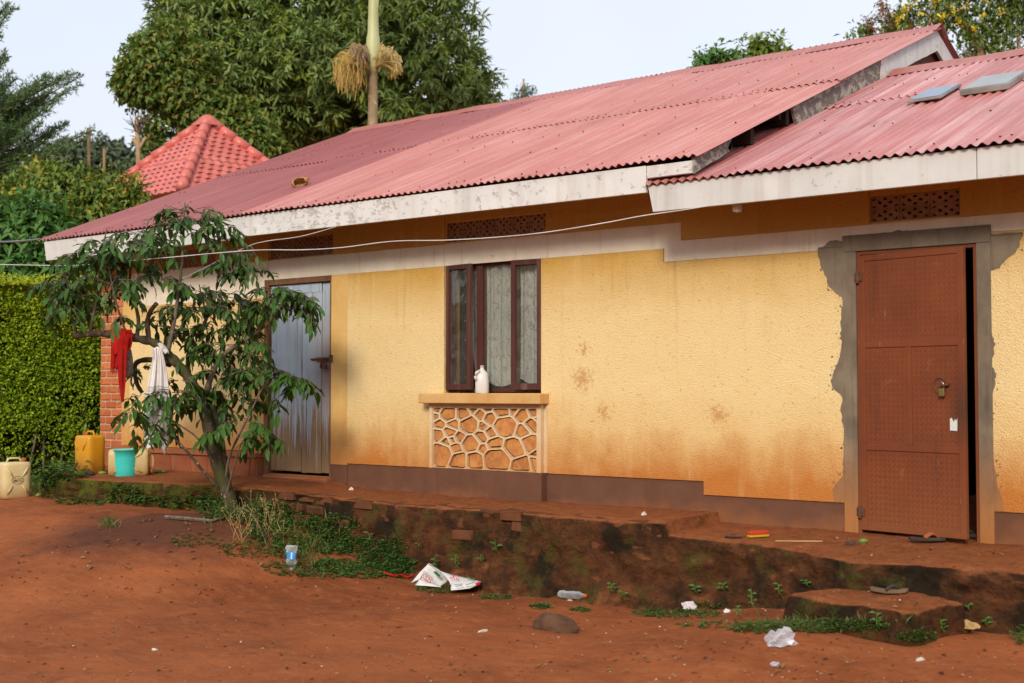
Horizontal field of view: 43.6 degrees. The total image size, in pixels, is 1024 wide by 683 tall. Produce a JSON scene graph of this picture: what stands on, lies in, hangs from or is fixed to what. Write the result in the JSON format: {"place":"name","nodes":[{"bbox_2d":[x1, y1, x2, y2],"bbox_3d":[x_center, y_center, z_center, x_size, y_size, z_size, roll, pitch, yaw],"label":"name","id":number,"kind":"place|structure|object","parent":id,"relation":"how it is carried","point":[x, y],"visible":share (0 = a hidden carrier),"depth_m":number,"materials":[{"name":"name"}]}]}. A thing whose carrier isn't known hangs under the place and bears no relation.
{"place":"outdoors","nodes":[
{"label":"outdoors","id":0,"kind":"place"},
{"bbox_2d":[0,472,1023,682],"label":"ground","id":1,"kind":"structure","parent":0,"point":[153,560],"depth_m":8.44,"materials":[{"name":"red soil"}]},
{"bbox_2d":[0,457,30,499],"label":"jerrycan","id":2,"kind":"object","parent":1,"relation":"on","point":[15,477],"visible":0.98,"depth_m":13.49,"materials":[{"name":"beige plastic"}]},
{"bbox_2d":[0,0,95,196],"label":"conifer tree","id":3,"kind":"object","parent":1,"relation":"on","point":[18,115],"visible":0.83,"depth_m":21.76,"materials":[{"name":"green plant"}]},
{"bbox_2d":[0,270,101,478],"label":"hedge","id":4,"kind":"object","parent":1,"relation":"on","point":[50,392],"visible":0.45,"depth_m":16.40,"materials":[{"name":"green plant"}]},
{"bbox_2d":[0,180,101,301],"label":"dark bush","id":5,"kind":"object","parent":1,"relation":"on","point":[33,218],"visible":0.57,"depth_m":17.91,"materials":[{"name":"green plant"}]},
{"bbox_2d":[30,458,92,487],"bbox_3d":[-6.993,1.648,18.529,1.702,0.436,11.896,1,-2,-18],"label":"weeds","id":6,"kind":"object","parent":1,"relation":"on","point":[64,469],"visible":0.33,"depth_m":13.37,"materials":[{"name":"green plant"}]},
{"bbox_2d":[0,151,156,223],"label":"leafy bush","id":7,"kind":"object","parent":1,"relation":"on","point":[95,198],"visible":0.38,"depth_m":19.25,"materials":[{"name":"green plant"}]},
{"bbox_2d":[28,130,135,180],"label":"distant tree","id":8,"kind":"object","parent":1,"relation":"on","point":[118,152],"visible":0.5,"depth_m":54.01,"materials":[{"name":"green plant"}]},
{"bbox_2d":[87,127,92,176],"bbox_3d":[-7.921,-0.995,23.990,0.102,6.071,0.274,0,-2,-6],"label":"cut trunk","id":9,"kind":"object","parent":1,"relation":"on","point":[89,149],"visible":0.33,"depth_m":23.98,"materials":[{"name":"brown plant"}]},
{"bbox_2d":[103,146,107,177],"bbox_3d":[-7.634,-0.807,23.989,0.096,5.694,0.250,0,-2,-8],"label":"cut trunk","id":10,"kind":"object","parent":1,"relation":"on","point":[104,156],"visible":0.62,"depth_m":23.98,"materials":[{"name":"brown plant"}]},
{"bbox_2d":[122,110,150,163],"bbox_3d":[-7.011,-1.167,23.914,0.499,6.408,1.367,1,-2,-25],"label":"pruned tree","id":11,"kind":"object","parent":1,"relation":"on","point":[137,127],"visible":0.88,"depth_m":23.96,"materials":[{"name":"brown plant"}]},
{"bbox_2d":[54,481,239,518],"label":"weeds","id":12,"kind":"object","parent":1,"relation":"on","point":[198,501],"visible":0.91,"depth_m":12.65,"materials":[{"name":"green plant"}]},
{"bbox_2d":[25,202,324,513],"bbox_3d":[-3.124,0.226,11.951,2.849,3.032,1.148,0,-2,-2],"label":"coffee tree","id":13,"kind":"object","parent":1,"relation":"on","point":[217,426],"visible":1,"depth_m":11.88,"materials":[{"name":"green plant"}]},
{"bbox_2d":[110,328,132,402],"bbox_3d":[-3.623,0.220,11.859,0.226,0.691,0.063,0,-2,12],"label":"scarf","id":14,"kind":"object","parent":13,"relation":"hanging from","point":[121,346],"visible":0.94,"depth_m":11.85,"materials":[{"name":"red fabric"}]},
{"bbox_2d":[126,349,132,378],"bbox_3d":[-3.582,0.162,11.979,0.080,0.381,0.078,-2,-3,38],"label":"knitted bag","id":15,"kind":"object","parent":13,"relation":"hanging from","point":[129,368],"visible":0.78,"depth_m":11.95,"materials":[{"name":"grey fabric"}]},
{"bbox_2d":[143,343,172,454],"bbox_3d":[-3.280,0.534,11.868,0.304,1.046,0.119,-1,-2,13],"label":"shirt","id":16,"kind":"object","parent":13,"relation":"hanging from","point":[158,378],"visible":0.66,"depth_m":11.85,"materials":[{"name":"fabric"}]},
{"bbox_2d":[115,114,268,200],"bbox_3d":[-5.225,-0.913,21.890,3.052,5.985,3.053,-2,-3,43],"label":"tiled hut","id":17,"kind":"object","parent":1,"relation":"on","point":[203,148],"visible":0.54,"depth_m":21.38,"materials":[{"name":"red tile"}]},
{"bbox_2d":[164,514,227,522],"bbox_3d":[-2.805,1.570,11.354,0.567,0.060,0.157,0,-2,-5],"label":"root stick","id":18,"kind":"object","parent":1,"relation":"on","point":[188,518],"visible":0.95,"depth_m":11.31,"materials":[{"name":"grey wood"}]},
{"bbox_2d":[105,10,296,161],"bbox_3d":[-6.050,-2.193,24.991,3.735,8.541,2.026,0,-2,-8],"label":"tree","id":19,"kind":"object","parent":1,"relation":"on","point":[173,73],"visible":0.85,"depth_m":24.62,"materials":[{"name":"green plant"}]},
{"bbox_2d":[228,508,267,547],"bbox_3d":[-2.278,1.627,11.223,0.107,0.300,0.643,2,-3,-44],"label":"dry stalk","id":20,"kind":"object","parent":1,"relation":"on","point":[255,520],"visible":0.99,"depth_m":11.26,"materials":[{"name":"beige plant"}]},
{"bbox_2d":[221,490,287,543],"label":"seed heads","id":21,"kind":"object","parent":1,"relation":"on","point":[255,516],"visible":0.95,"depth_m":11.32,"materials":[{"name":"plant"}]},
{"bbox_2d":[16,516,512,628],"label":"fallen leaves","id":22,"kind":"object","parent":1,"relation":"on","point":[260,563],"visible":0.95,"depth_m":10.55,"materials":[{"name":"brown plant"}]},
{"bbox_2d":[285,545,297,565],"bbox_3d":[-1.836,1.792,10.655,0.121,0.196,0.083,-2,-3,38],"label":"plastic bottle","id":23,"kind":"object","parent":1,"relation":"on","point":[290,555],"visible":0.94,"depth_m":10.63,"materials":[{"name":"white"}]},
{"bbox_2d":[228,499,361,556],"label":"weeds","id":24,"kind":"object","parent":1,"relation":"on","point":[283,543],"visible":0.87,"depth_m":11.44,"materials":[{"name":"green plant"}]},
{"bbox_2d":[142,0,508,149],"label":"mango tree","id":25,"kind":"object","parent":1,"relation":"on","point":[280,61],"visible":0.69,"depth_m":26.96,"materials":[{"name":"green plant"}]},
{"bbox_2d":[330,0,402,124],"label":"palm tree","id":26,"kind":"object","parent":1,"relation":"on","point":[371,57],"visible":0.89,"depth_m":21.88,"materials":[{"name":"beige plant"}]},
{"bbox_2d":[382,571,413,577],"bbox_3d":[-0.966,1.979,10.867,0.306,0.046,0.055,-1,-2,23],"label":"red rag","id":27,"kind":"object","parent":1,"relation":"on","point":[394,575],"visible":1,"depth_m":10.86,"materials":[{"name":"fabric"}]},
{"bbox_2d":[411,563,480,589],"bbox_3d":[-0.506,1.926,10.449,0.676,0.192,0.281,-2,-3,38],"label":"plastic sack","id":28,"kind":"object","parent":1,"relation":"on","point":[428,575],"visible":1,"depth_m":10.51,"materials":[{"name":"white plastic"}]},
{"bbox_2d":[30,477,913,631],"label":"grass","id":29,"kind":"structure","parent":1,"relation":"on","point":[104,521],"depth_m":11.19,"materials":[{"name":"plant"}]},
{"bbox_2d":[0,524,1014,682],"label":"pebbles","id":30,"kind":"object","parent":1,"relation":"on","point":[744,671],"visible":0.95,"depth_m":7.62,"materials":[{"name":"brown stone"}]},
{"bbox_2d":[0,520,1020,682],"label":"earth crumbs","id":31,"kind":"object","parent":1,"relation":"on","point":[613,650],"visible":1,"depth_m":7.98,"materials":[{"name":"red soil"}]},
{"bbox_2d":[507,79,536,100],"bbox_3d":[0.339,-2.781,39.836,0.967,10.852,0.970,-1,-2,16],"label":"tree","id":32,"kind":"object","parent":1,"relation":"on","point":[523,89],"visible":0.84,"depth_m":39.97,"materials":[{"name":"green plant"}]},
{"bbox_2d":[29,484,1023,643],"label":"ground herbs","id":33,"kind":"object","parent":1,"relation":"on","point":[745,624],"visible":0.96,"depth_m":8.94,"materials":[{"name":"green plant"}]},
{"bbox_2d":[533,612,579,633],"bbox_3d":[0.294,1.885,8.597,0.339,0.117,0.122,4,-1,22],"label":"earth lump","id":34,"kind":"object","parent":1,"relation":"on","point":[550,621],"visible":0.98,"depth_m":8.55,"materials":[{"name":"brown soil"}]},
{"bbox_2d":[557,590,587,598],"bbox_3d":[0.467,1.942,9.798,0.239,0.069,0.079,-1,-3,30],"label":"plastic bottle","id":35,"kind":"object","parent":1,"relation":"on","point":[585,595],"visible":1,"depth_m":9.79,"materials":[{"name":"white"}]},
{"bbox_2d":[681,601,696,609],"bbox_3d":[1.279,1.899,9.233,0.101,0.054,0.094,0,-2,-10],"label":"paper scrap","id":36,"kind":"object","parent":1,"relation":"on","point":[689,605],"visible":0.98,"depth_m":9.21,"materials":[{"name":"white paper"}]},
{"bbox_2d":[396,590,1017,678],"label":"fallen leaves","id":37,"kind":"object","parent":1,"relation":"on","point":[782,665],"visible":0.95,"depth_m":7.54,"materials":[{"name":"brown plant"}]},
{"bbox_2d":[685,38,743,68],"bbox_3d":[3.802,-1.849,23.848,1.174,7.766,0.868,0,-2,4],"label":"tree","id":38,"kind":"object","parent":1,"relation":"on","point":[711,56],"visible":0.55,"depth_m":23.85,"materials":[{"name":"green plant"}]},
{"bbox_2d":[731,605,742,618],"bbox_3d":[1.464,1.749,8.218,0.066,0.115,0.134,-2,-3,38],"label":"seedling","id":39,"kind":"object","parent":1,"relation":"on","point":[739,610],"visible":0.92,"depth_m":8.20,"materials":[{"name":"green plant"}]},
{"bbox_2d":[748,589,758,614],"bbox_3d":[1.588,1.724,8.421,0.068,0.196,0.133,-1,-2,22],"label":"seedling","id":40,"kind":"object","parent":1,"relation":"on","point":[751,596],"visible":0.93,"depth_m":8.40,"materials":[{"name":"green plant"}]},
{"bbox_2d":[730,28,792,57],"bbox_3d":[4.690,-1.918,23.830,1.224,7.904,1.018,0,-2,-8],"label":"tree","id":41,"kind":"object","parent":1,"relation":"on","point":[757,46],"visible":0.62,"depth_m":23.83,"materials":[{"name":"green plant"}]},
{"bbox_2d":[769,661,779,666],"bbox_3d":[1.462,1.787,7.112,0.066,0.018,0.117,0,-2,4],"label":"foil scrap","id":42,"kind":"object","parent":1,"relation":"on","point":[772,663],"visible":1,"depth_m":7.10,"materials":[{"name":"white"}]},
{"bbox_2d":[764,626,797,646],"bbox_3d":[1.557,1.708,7.442,0.199,0.104,0.154,1,-2,-22],"label":"plastic bag","id":43,"kind":"object","parent":1,"relation":"on","point":[784,639],"visible":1,"depth_m":7.42,"materials":[{"name":"white plastic"}]},
{"bbox_2d":[868,611,882,629],"bbox_3d":[2.176,1.677,7.600,0.076,0.166,0.142,-2,-3,38],"label":"seedling","id":44,"kind":"object","parent":1,"relation":"on","point":[879,619],"visible":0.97,"depth_m":7.58,"materials":[{"name":"green plant"}]},
{"bbox_2d":[783,588,970,646],"bbox_3d":[2.261,1.841,8.020,0.755,0.507,0.998,2,-3,-38],"label":"earth step","id":45,"kind":"object","parent":1,"relation":"on","point":[931,612],"visible":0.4,"depth_m":7.77,"materials":[{"name":"brown soil"}]},
{"bbox_2d":[870,583,908,593],"bbox_3d":[2.413,1.580,8.197,0.239,0.061,0.086,-1,-2,16],"label":"slipper","id":46,"kind":"object","parent":45,"relation":"on","point":[897,589],"visible":1,"depth_m":8.17,"materials":[{"name":"beige rubber"}]},
{"bbox_2d":[834,0,1023,57],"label":"flowering tree","id":47,"kind":"object","parent":1,"relation":"on","point":[970,32],"visible":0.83,"depth_m":26.85,"materials":[{"name":"green plant"}]},
{"bbox_2d":[940,619,948,631],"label":"seedling","id":48,"kind":"object","parent":1,"relation":"on","point":[943,624],"visible":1,"depth_m":7.69,"materials":[{"name":"green plant"}]},
{"bbox_2d":[965,619,979,628],"bbox_3d":[2.788,1.724,7.833,0.147,0.055,0.078,-1,-3,32],"label":"tan husk","id":49,"kind":"object","parent":1,"relation":"on","point":[970,625],"visible":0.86,"depth_m":7.80,"materials":[{"name":"plant"}]},
{"bbox_2d":[0,0,1023,189],"label":"sky","id":50,"kind":"structure","parent":0,"point":[552,45],"materials":[{"name":"white"}]},
{"bbox_2d":[41,466,1023,634],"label":"earth terrace","id":51,"kind":"structure","parent":0,"point":[549,549],"depth_m":9.78,"materials":[{"name":"soil"}]},
{"bbox_2d":[74,430,104,473],"bbox_3d":[-4.586,1.203,13.915,0.302,0.472,0.264,-2,-3,38],"label":"jerrycan","id":52,"kind":"object","parent":51,"relation":"on","point":[90,448],"visible":0.93,"depth_m":13.82,"materials":[{"name":"yellow plastic"}]},
{"bbox_2d":[112,448,138,476],"bbox_3d":[-4.113,1.292,13.666,0.294,0.294,0.294,-2,-3,38],"label":"bucket","id":53,"kind":"object","parent":51,"relation":"on","point":[125,459],"visible":0.85,"depth_m":13.54,"materials":[{"name":"teal plastic"}]},
{"bbox_2d":[108,449,153,475],"bbox_3d":[-4.062,1.293,13.690,0.462,0.290,0.229,0,-2,-8],"label":"jerrycan","id":54,"kind":"object","parent":51,"relation":"on","point":[142,465],"visible":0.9,"depth_m":13.61,"materials":[{"name":"beige plastic"}]},
{"bbox_2d":[153,469,164,472],"bbox_3d":[-3.834,1.415,13.926,0.150,0.057,0.056,-1,-2,13],"label":"green mango","id":55,"kind":"object","parent":51,"relation":"on","point":[159,471],"visible":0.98,"depth_m":13.91,"materials":[{"name":"green food"}]},
{"bbox_2d":[312,512,417,578],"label":"creeping weeds","id":56,"kind":"object","parent":51,"relation":"on","point":[363,563],"visible":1,"depth_m":11.03,"materials":[{"name":"green plant"}]},
{"bbox_2d":[429,555,439,569],"bbox_3d":[-0.614,1.868,10.696,0.132,0.175,0.104,1,-2,-28],"label":"seedling","id":57,"kind":"object","parent":51,"relation":"on","point":[434,563],"visible":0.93,"depth_m":10.70,"materials":[{"name":"green plant"}]},
{"bbox_2d":[490,541,502,553],"bbox_3d":[-0.125,1.695,10.398,0.108,0.155,0.150,0,-2,2],"label":"seedling","id":58,"kind":"object","parent":51,"relation":"on","point":[495,548],"visible":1,"depth_m":10.40,"materials":[{"name":"green plant"}]},
{"bbox_2d":[38,23,1023,544],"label":"house","id":59,"kind":"structure","parent":51,"relation":"on","point":[818,321],"depth_m":10.79,"materials":[{"name":"yellow paint"}]},
{"bbox_2d":[0,238,39,242],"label":"service cable","id":60,"kind":"object","parent":59,"relation":"attached to","point":[25,240],"visible":1,"depth_m":14.39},
{"bbox_2d":[182,226,337,278],"bbox_3d":[-2.508,-0.845,12.564,2.143,0.482,0.168,-1,-2,25],"label":"thin wire","id":61,"kind":"object","parent":59,"relation":"attached to","point":[266,241],"visible":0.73,"depth_m":12.54,"materials":[{"name":"grey metal"}]},
{"bbox_2d":[263,275,332,477],"bbox_3d":[-2.193,0.385,13.291,1.040,2.095,0.120,-2,-3,38],"label":"wooden door","id":62,"kind":"structure","parent":59,"relation":"in","point":[306,431],"depth_m":13.25,"materials":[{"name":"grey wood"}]},
{"bbox_2d":[322,360,326,368],"bbox_3d":[-1.902,0.235,13.003,0.050,0.095,0.027,-2,-3,38],"label":"padlock","id":63,"kind":"object","parent":62,"relation":"hanging from","point":[324,366],"visible":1,"depth_m":12.99,"materials":[{"name":"metal"}]},
{"bbox_2d":[291,177,309,186],"bbox_3d":[-2.305,-1.734,13.968,0.260,0.110,0.138,-2,-3,38],"label":"dry husk","id":64,"kind":"object","parent":59,"relation":"on","point":[299,181],"visible":1,"depth_m":13.99,"materials":[{"name":"beige plant"}]},
{"bbox_2d":[0,205,707,265],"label":"white cable","id":65,"kind":"object","parent":59,"relation":"attached to","point":[394,241],"visible":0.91,"depth_m":10.56,"materials":[{"name":"white plastic"}]},
{"bbox_2d":[473,267,476,371],"bbox_3d":[-0.351,-0.124,11.976,0.185,1.150,0.038,-2,-3,38],"label":"curtain","id":66,"kind":"object","parent":59,"relation":"attached to","point":[474,306],"visible":0.38,"depth_m":11.97,"materials":[{"name":"fabric"}]},
{"bbox_2d":[474,366,488,392],"bbox_3d":[-0.276,0.343,11.604,0.133,0.251,0.142,0,-2,1],"label":"milk jug","id":67,"kind":"object","parent":59,"relation":"on","point":[481,377],"visible":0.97,"depth_m":11.56,"materials":[{"name":"white plastic"}]},
{"bbox_2d":[446,258,540,391],"bbox_3d":[-0.119,-0.137,11.759,1.122,1.200,0.312,-2,-3,38],"label":"window","id":68,"kind":"structure","parent":59,"relation":"in","point":[481,323],"depth_m":11.80,"materials":[{"name":"brown paint"}]},
{"bbox_2d":[487,264,510,386],"bbox_3d":[-0.099,-0.147,11.742,0.340,1.120,0.038,-2,-3,38],"label":"curtain","id":69,"kind":"object","parent":59,"relation":"hanging from","point":[499,325],"visible":0.86,"depth_m":11.76,"materials":[{"name":"fabric"}]},
{"bbox_2d":[520,264,536,382],"bbox_3d":[0.199,-0.167,11.499,0.310,1.100,0.038,-2,-3,38],"label":"curtain","id":70,"kind":"object","parent":59,"relation":"attached to","point":[528,323],"visible":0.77,"depth_m":11.53,"materials":[{"name":"fabric"}]},
{"bbox_2d":[732,204,741,211],"bbox_3d":[1.683,-1.058,9.586,0.100,0.185,0.150,-2,-3,38],"label":"light bulb","id":71,"kind":"object","parent":59,"relation":"attached to","point":[736,207],"visible":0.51,"depth_m":9.56,"materials":[{"name":"white glass"}]},
{"bbox_2d":[854,244,979,541],"bbox_3d":[2.871,0.375,9.173,0.889,2.100,0.262,-2,-3,38],"label":"metal door","id":72,"kind":"structure","parent":59,"relation":"in","point":[911,303],"depth_m":9.12,"materials":[{"name":"red paint"}]},
{"bbox_2d":[907,84,961,102],"bbox_3d":[3.535,-2.077,10.715,0.287,0.211,0.496,-2,-3,38],"label":"solar panel","id":73,"kind":"object","parent":59,"relation":"on","point":[939,92],"visible":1,"depth_m":10.63,"materials":[{"name":"grey glass"}]},
{"bbox_2d":[939,382,944,396],"bbox_3d":[2.996,0.331,8.925,0.022,0.104,0.042,2,-3,-41],"label":"padlock","id":74,"kind":"object","parent":59,"relation":"hanging from","point":[941,392],"visible":1,"depth_m":8.91,"materials":[{"name":"gold metal"}]},
{"bbox_2d":[950,418,956,430],"bbox_3d":[3.061,0.575,8.876,0.002,0.090,0.056,2,-3,-41],"label":"note","id":75,"kind":"object","parent":59,"relation":"attached to","point":[953,425],"visible":1,"depth_m":8.88,"materials":[{"name":"paper"}]},
{"bbox_2d":[959,70,1023,95],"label":"skylight","id":76,"kind":"object","parent":59,"relation":"on","point":[995,82],"visible":1,"depth_m":10.38},
{"bbox_2d":[606,582,617,594],"bbox_3d":[0.764,1.861,9.569,0.076,0.136,0.141,-2,-3,38],"label":"seedling","id":77,"kind":"object","parent":51,"relation":"on","point":[611,586],"visible":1,"depth_m":9.55,"materials":[{"name":"green plant"}]},
{"bbox_2d":[689,584,701,594],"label":"seedling","id":78,"kind":"object","parent":51,"relation":"on","point":[694,588],"visible":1,"depth_m":9.27,"materials":[{"name":"green plant"}]},
{"bbox_2d":[717,582,727,591],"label":"seedling","id":79,"kind":"object","parent":51,"relation":"on","point":[724,583],"visible":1,"depth_m":9.14,"materials":[{"name":"green plant"}]},
{"bbox_2d":[725,536,741,538],"bbox_3d":[1.609,1.424,9.322,0.127,0.018,0.040,-1,-2,20],"label":"dark stick","id":80,"kind":"object","parent":51,"relation":"on","point":[736,537],"visible":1,"depth_m":9.31,"materials":[{"name":"black wood"}]},
{"bbox_2d":[747,530,768,537],"bbox_3d":[1.800,1.405,9.364,0.170,0.044,0.050,1,-3,-29],"label":"scrubbing brush","id":81,"kind":"object","parent":51,"relation":"on","point":[759,533],"visible":1,"depth_m":9.34,"materials":[{"name":"red plastic"}]},
{"bbox_2d":[773,582,783,597],"bbox_3d":[1.849,1.733,8.829,0.066,0.155,0.137,-2,-3,38],"label":"seedling","id":82,"kind":"object","parent":51,"relation":"on","point":[778,588],"visible":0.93,"depth_m":8.80,"materials":[{"name":"green plant"}]},
{"bbox_2d":[775,540,822,541],"bbox_3d":[2.042,1.422,9.121,0.330,0.013,0.009,0,-2,8],"label":"straw stick","id":83,"kind":"object","parent":51,"relation":"on","point":[795,541],"visible":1,"depth_m":9.12,"materials":[{"name":"beige wood"}]},
{"bbox_2d":[858,538,868,542],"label":"green leaf","id":84,"kind":"object","parent":51,"relation":"on","point":[863,540],"visible":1,"depth_m":9.03,"materials":[{"name":"green plant"}]},
{"bbox_2d":[908,532,946,540],"bbox_3d":[2.900,1.361,8.936,0.259,0.060,0.093,0,-2,8],"label":"sandal","id":85,"kind":"object","parent":51,"relation":"on","point":[926,537],"visible":1,"depth_m":8.91,"materials":[{"name":"black rubber"}]},
{"bbox_2d":[969,529,976,536],"bbox_3d":[3.185,1.351,9.059,0.269,0.060,0.096,-1,-2,22],"label":"sandal","id":86,"kind":"object","parent":51,"relation":"on","point":[972,534],"visible":0.31,"depth_m":9.00,"materials":[{"name":"black rubber"}]},
{"bbox_2d":[844,539,859,545],"bbox_3d":[2.381,1.405,8.968,0.113,0.044,0.043,0,-2,7],"label":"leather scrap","id":87,"kind":"object","parent":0,"point":[851,542],"visible":1,"depth_m":8.96,"materials":[{"name":"brown leather"}]}
]}

